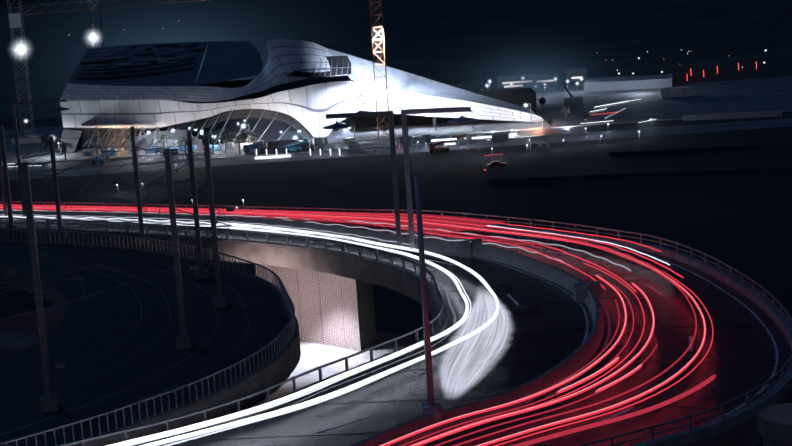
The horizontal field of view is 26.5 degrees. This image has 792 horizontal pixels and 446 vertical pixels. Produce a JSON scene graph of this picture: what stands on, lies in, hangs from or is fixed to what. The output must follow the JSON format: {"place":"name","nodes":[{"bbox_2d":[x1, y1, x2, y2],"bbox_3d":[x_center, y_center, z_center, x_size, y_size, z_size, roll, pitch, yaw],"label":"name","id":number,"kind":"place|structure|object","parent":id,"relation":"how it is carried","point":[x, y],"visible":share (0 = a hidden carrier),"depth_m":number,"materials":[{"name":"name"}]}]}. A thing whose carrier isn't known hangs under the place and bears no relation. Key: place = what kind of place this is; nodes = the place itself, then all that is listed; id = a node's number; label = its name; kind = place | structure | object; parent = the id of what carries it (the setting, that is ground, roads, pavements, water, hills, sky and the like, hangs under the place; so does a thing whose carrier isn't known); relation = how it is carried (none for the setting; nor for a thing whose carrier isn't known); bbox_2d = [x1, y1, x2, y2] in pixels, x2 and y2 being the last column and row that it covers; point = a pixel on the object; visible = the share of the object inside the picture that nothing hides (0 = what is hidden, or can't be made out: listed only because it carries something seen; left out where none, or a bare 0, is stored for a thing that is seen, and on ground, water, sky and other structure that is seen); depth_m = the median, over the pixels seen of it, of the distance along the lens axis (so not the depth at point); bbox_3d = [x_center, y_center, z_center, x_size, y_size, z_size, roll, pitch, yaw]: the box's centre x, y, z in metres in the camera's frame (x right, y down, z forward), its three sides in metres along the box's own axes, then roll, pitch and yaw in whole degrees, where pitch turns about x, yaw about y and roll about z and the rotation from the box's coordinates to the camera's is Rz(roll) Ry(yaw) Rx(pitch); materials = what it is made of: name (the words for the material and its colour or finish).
{"place":"outdoors","nodes":[
{"label":"outdoors","id":0,"kind":"place"},
{"bbox_2d":[0,99,68,216],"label":"lamp posts","id":1,"kind":"object","parent":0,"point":[56,108],"visible":1,"depth_m":136.03,"materials":[{"name":"metal"}]},
{"bbox_2d":[0,0,102,7],"bbox_3d":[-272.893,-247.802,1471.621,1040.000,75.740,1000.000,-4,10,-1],"label":"crane","id":2,"kind":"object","parent":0,"point":[3,3],"depth_m":991.16,"materials":[{"name":"red metal"}]},
{"bbox_2d":[0,306,419,408],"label":"ground","id":3,"kind":"structure","parent":0,"point":[20,333],"depth_m":122.43,"materials":[{"name":"white concrete"}]},
{"bbox_2d":[255,264,360,350],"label":"wall","id":4,"kind":"structure","parent":3,"relation":"on","point":[326,308],"depth_m":122.64,"materials":[{"name":"beige concrete"}]},
{"bbox_2d":[6,24,559,97],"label":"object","id":5,"kind":"object","parent":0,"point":[542,83],"visible":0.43,"depth_m":297.66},
{"bbox_2d":[323,111,401,245],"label":"lamp post","id":6,"kind":"object","parent":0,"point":[338,125],"visible":1,"depth_m":112.89,"materials":[{"name":"metal"}]},
{"bbox_2d":[17,35,764,183],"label":"glow","id":7,"kind":"object","parent":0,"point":[20,49],"visible":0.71,"depth_m":301.04,"materials":[{"name":"white"}]},
{"bbox_2d":[0,76,791,445],"bbox_3d":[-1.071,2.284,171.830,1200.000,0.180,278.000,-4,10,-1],"label":"ground","id":8,"kind":"structure","parent":0,"point":[740,222],"depth_m":218.04,"materials":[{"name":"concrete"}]},
{"bbox_2d":[56,123,201,153],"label":"theatre base","id":9,"kind":"object","parent":8,"relation":"on","point":[70,136],"visible":0.72,"depth_m":266.04,"materials":[{"name":"grey glass"}]},
{"bbox_2d":[39,129,257,159],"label":"palms","id":10,"kind":"object","parent":8,"relation":"on","point":[226,135],"visible":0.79,"depth_m":254.28,"materials":[{"name":"plant"}]},
{"bbox_2d":[92,134,466,163],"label":"construction vehicles","id":11,"kind":"object","parent":8,"relation":"on","point":[433,149],"visible":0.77,"depth_m":250.58,"materials":[{"name":"blue"}]},
{"bbox_2d":[82,133,507,155],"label":"site clutter","id":12,"kind":"object","parent":8,"relation":"on","point":[259,144],"visible":0.77,"depth_m":255.83,"materials":[{"name":"metal"}]},
{"bbox_2d":[60,39,543,136],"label":"building facade","id":13,"kind":"structure","parent":8,"relation":"on","point":[309,107],"depth_m":267.45,"materials":[{"name":"white metal"}]},
{"bbox_2d":[87,127,162,149],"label":"canopy struts","id":14,"kind":"object","parent":13,"relation":"attached to","point":[123,136],"visible":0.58,"depth_m":262.71,"materials":[{"name":"grey"}]},
{"bbox_2d":[76,57,196,78],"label":"roof ledges","id":15,"kind":"object","parent":13,"relation":"on","point":[149,73],"visible":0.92,"depth_m":278.81,"materials":[{"name":"black metal"}]},
{"bbox_2d":[81,43,203,66],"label":"roof clutter","id":16,"kind":"object","parent":13,"relation":"on","point":[108,60],"visible":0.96,"depth_m":287.31,"materials":[{"name":"grey metal"}]},
{"bbox_2d":[68,41,262,85],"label":"roof","id":17,"kind":"structure","parent":13,"relation":"attached to","point":[226,60],"depth_m":281.83,"materials":[{"name":"grey glass"}]},
{"bbox_2d":[83,110,305,147],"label":"window mullions","id":18,"kind":"object","parent":13,"relation":"attached to","point":[211,128],"visible":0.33,"depth_m":266.19,"materials":[{"name":"grey metal"}]},
{"bbox_2d":[188,120,300,134],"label":"interior lights","id":19,"kind":"object","parent":13,"relation":"on","point":[298,131],"visible":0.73,"depth_m":266.72},
{"bbox_2d":[286,55,350,76],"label":"theatre notch","id":20,"kind":"object","parent":13,"relation":"attached to","point":[296,73],"visible":0.71,"depth_m":269.06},
{"bbox_2d":[302,59,350,75],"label":"notch scaffold","id":21,"kind":"object","parent":13,"relation":"on","point":[342,67],"visible":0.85,"depth_m":269.35,"materials":[{"name":"grey metal"}]},
{"bbox_2d":[327,111,518,137],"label":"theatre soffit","id":22,"kind":"structure","parent":13,"relation":"attached to","point":[344,132],"depth_m":264.73,"materials":[{"name":"white"}]},
{"bbox_2d":[327,48,535,114],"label":"roof","id":23,"kind":"structure","parent":13,"relation":"attached to","point":[362,71],"depth_m":270.23,"materials":[{"name":"white metal"}]},
{"bbox_2d":[69,75,536,148],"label":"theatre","id":24,"kind":"structure","parent":8,"relation":"on","point":[281,122],"depth_m":268.46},
{"bbox_2d":[9,99,654,166],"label":"streaks","id":25,"kind":"object","parent":8,"relation":"on","point":[512,137],"depth_m":260.04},
{"bbox_2d":[124,137,549,159],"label":"parked cars","id":26,"kind":"object","parent":8,"relation":"on","point":[359,151],"visible":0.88,"depth_m":244.18,"materials":[{"name":"metal"}]},
{"bbox_2d":[356,280,376,349],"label":"piers","id":27,"kind":"structure","parent":8,"relation":"on","point":[366,314],"depth_m":120.55,"materials":[{"name":"grey concrete"}]},
{"bbox_2d":[0,243,300,445],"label":"tram deck","id":28,"kind":"structure","parent":27,"relation":"on","point":[83,331],"depth_m":93.69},
{"bbox_2d":[0,126,234,411],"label":"poles","id":29,"kind":"object","parent":28,"relation":"on","point":[49,401],"visible":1,"depth_m":92.62,"materials":[{"name":"black metal"}]},
{"bbox_2d":[7,135,204,182],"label":"barriers","id":30,"kind":"object","parent":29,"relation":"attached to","point":[113,151],"visible":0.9,"depth_m":112.93,"materials":[{"name":"black plastic"}]},
{"bbox_2d":[0,245,249,445],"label":"tram rails","id":31,"kind":"object","parent":28,"relation":"on","point":[124,338],"visible":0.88,"depth_m":94.57,"materials":[{"name":"grey metal"}]},
{"bbox_2d":[0,228,298,445],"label":"guardrail","id":32,"kind":"object","parent":28,"relation":"on","point":[279,291],"visible":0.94,"depth_m":89.72,"materials":[{"name":"metal"}]},
{"bbox_2d":[0,221,592,445],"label":"deck","id":33,"kind":"structure","parent":27,"relation":"on","point":[489,381],"depth_m":90.92,"materials":[{"name":"concrete"}]},
{"bbox_2d":[0,218,446,445],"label":"guard rail","id":34,"kind":"object","parent":33,"relation":"on","point":[441,314],"visible":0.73,"depth_m":101.06,"materials":[{"name":"metal"}]},
{"bbox_2d":[0,211,603,445],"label":"median barrier","id":35,"kind":"object","parent":33,"relation":"on","point":[588,294],"visible":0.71,"depth_m":97.64,"materials":[{"name":"concrete"}]},
{"bbox_2d":[401,107,476,248],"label":"lamp post","id":36,"kind":"object","parent":33,"relation":"on","point":[460,119],"visible":1,"depth_m":111.28,"materials":[{"name":"grey metal"}]},
{"bbox_2d":[442,293,508,395],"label":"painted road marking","id":37,"kind":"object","parent":33,"relation":"on","point":[488,331],"depth_m":89.43,"materials":[{"name":"white paint"}]},
{"bbox_2d":[315,222,791,445],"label":"deck","id":38,"kind":"structure","parent":27,"relation":"on","point":[742,345],"depth_m":84.29,"materials":[{"name":"asphalt"}]},
{"bbox_2d":[0,204,506,233],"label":"red light trails","id":39,"kind":"object","parent":38,"relation":"on","point":[458,220],"visible":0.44,"depth_m":125.32,"materials":[{"name":"red"}]},
{"bbox_2d":[0,204,715,445],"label":"light trails","id":40,"kind":"object","parent":38,"relation":"on","point":[287,214],"depth_m":84.35,"materials":[{"name":"red"}]},
{"bbox_2d":[0,221,778,445],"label":"lane markings","id":41,"kind":"object","parent":38,"relation":"on","point":[690,337],"visible":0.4,"depth_m":90.69,"materials":[{"name":"paint"}]},
{"bbox_2d":[0,201,791,445],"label":"parapet","id":42,"kind":"structure","parent":38,"relation":"on","point":[779,389],"depth_m":91.27,"materials":[{"name":"concrete"}]},
{"bbox_2d":[18,223,783,445],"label":"road surface patches","id":43,"kind":"object","parent":38,"relation":"on","point":[518,337],"visible":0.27,"depth_m":89.50,"materials":[{"name":"grey asphalt"}]},
{"bbox_2d":[414,176,441,428],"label":"pole","id":44,"kind":"object","parent":38,"relation":"on","point":[431,406],"visible":0.85,"depth_m":73.78,"materials":[{"name":"black metal"}]},
{"bbox_2d":[255,136,491,158],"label":"light strips","id":45,"kind":"object","parent":8,"relation":"on","point":[289,155],"visible":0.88,"depth_m":243.51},
{"bbox_2d":[487,161,505,167],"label":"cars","id":46,"kind":"object","parent":8,"relation":"on","point":[492,164],"visible":1,"depth_m":220.71,"materials":[{"name":"red"}]},
{"bbox_2d":[547,105,589,129],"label":"young trees","id":47,"kind":"object","parent":8,"relation":"on","point":[550,121],"visible":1,"depth_m":257.60,"materials":[{"name":"green plant"}]},
{"bbox_2d":[0,0,791,178],"bbox_3d":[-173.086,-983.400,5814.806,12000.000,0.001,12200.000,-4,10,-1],"label":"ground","id":48,"kind":"structure","parent":0,"point":[475,45],"depth_m":490.05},
{"bbox_2d":[7,0,45,144],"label":"crane","id":49,"kind":"object","parent":48,"relation":"on","point":[15,20],"visible":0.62,"depth_m":283.47,"materials":[{"name":"silver metal"}]},
{"bbox_2d":[40,0,114,47],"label":"crane","id":50,"kind":"object","parent":48,"relation":"on","point":[92,22],"visible":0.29,"depth_m":314.20,"materials":[{"name":"silver metal"}]},
{"bbox_2d":[63,21,184,39],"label":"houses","id":51,"kind":"structure","parent":48,"relation":"on","point":[128,32],"depth_m":604.92,"materials":[{"name":"concrete"}]},
{"bbox_2d":[22,0,389,138],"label":"crane","id":52,"kind":"object","parent":48,"relation":"on","point":[375,64],"visible":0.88,"depth_m":255.66,"materials":[{"name":"brown metal"}]},
{"bbox_2d":[53,51,765,208],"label":"street lights","id":53,"kind":"object","parent":48,"relation":"on","point":[417,142],"visible":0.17,"depth_m":258.23,"materials":[{"name":"grey"}]},
{"bbox_2d":[494,65,586,107],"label":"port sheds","id":54,"kind":"object","parent":48,"relation":"on","point":[567,72],"visible":0.71,"depth_m":327.08,"materials":[{"name":"grey metal"}]},
{"bbox_2d":[502,76,581,87],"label":"lights","id":55,"kind":"object","parent":54,"relation":"attached to","point":[508,86],"depth_m":317.29},
{"bbox_2d":[584,74,672,91],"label":"port shed","id":56,"kind":"structure","parent":48,"relation":"on","point":[628,83],"depth_m":305.54,"materials":[{"name":"grey metal"}]},
{"bbox_2d":[661,86,781,120],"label":"walls","id":57,"kind":"structure","parent":48,"relation":"on","point":[681,91],"depth_m":255.70,"materials":[{"name":"grey concrete"}]},
{"bbox_2d":[687,61,756,80],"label":"red poles","id":58,"kind":"object","parent":48,"relation":"on","point":[717,69],"visible":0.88,"depth_m":325.34,"materials":[{"name":"red"}]},
{"bbox_2d":[488,143,791,182],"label":"field walls","id":59,"kind":"structure","parent":0,"point":[648,174],"depth_m":207.02,"materials":[{"name":"grey concrete"}]},
{"bbox_2d":[757,403,791,445],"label":"stone pillar","id":60,"kind":"structure","parent":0,"point":[774,424],"depth_m":14.32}
]}

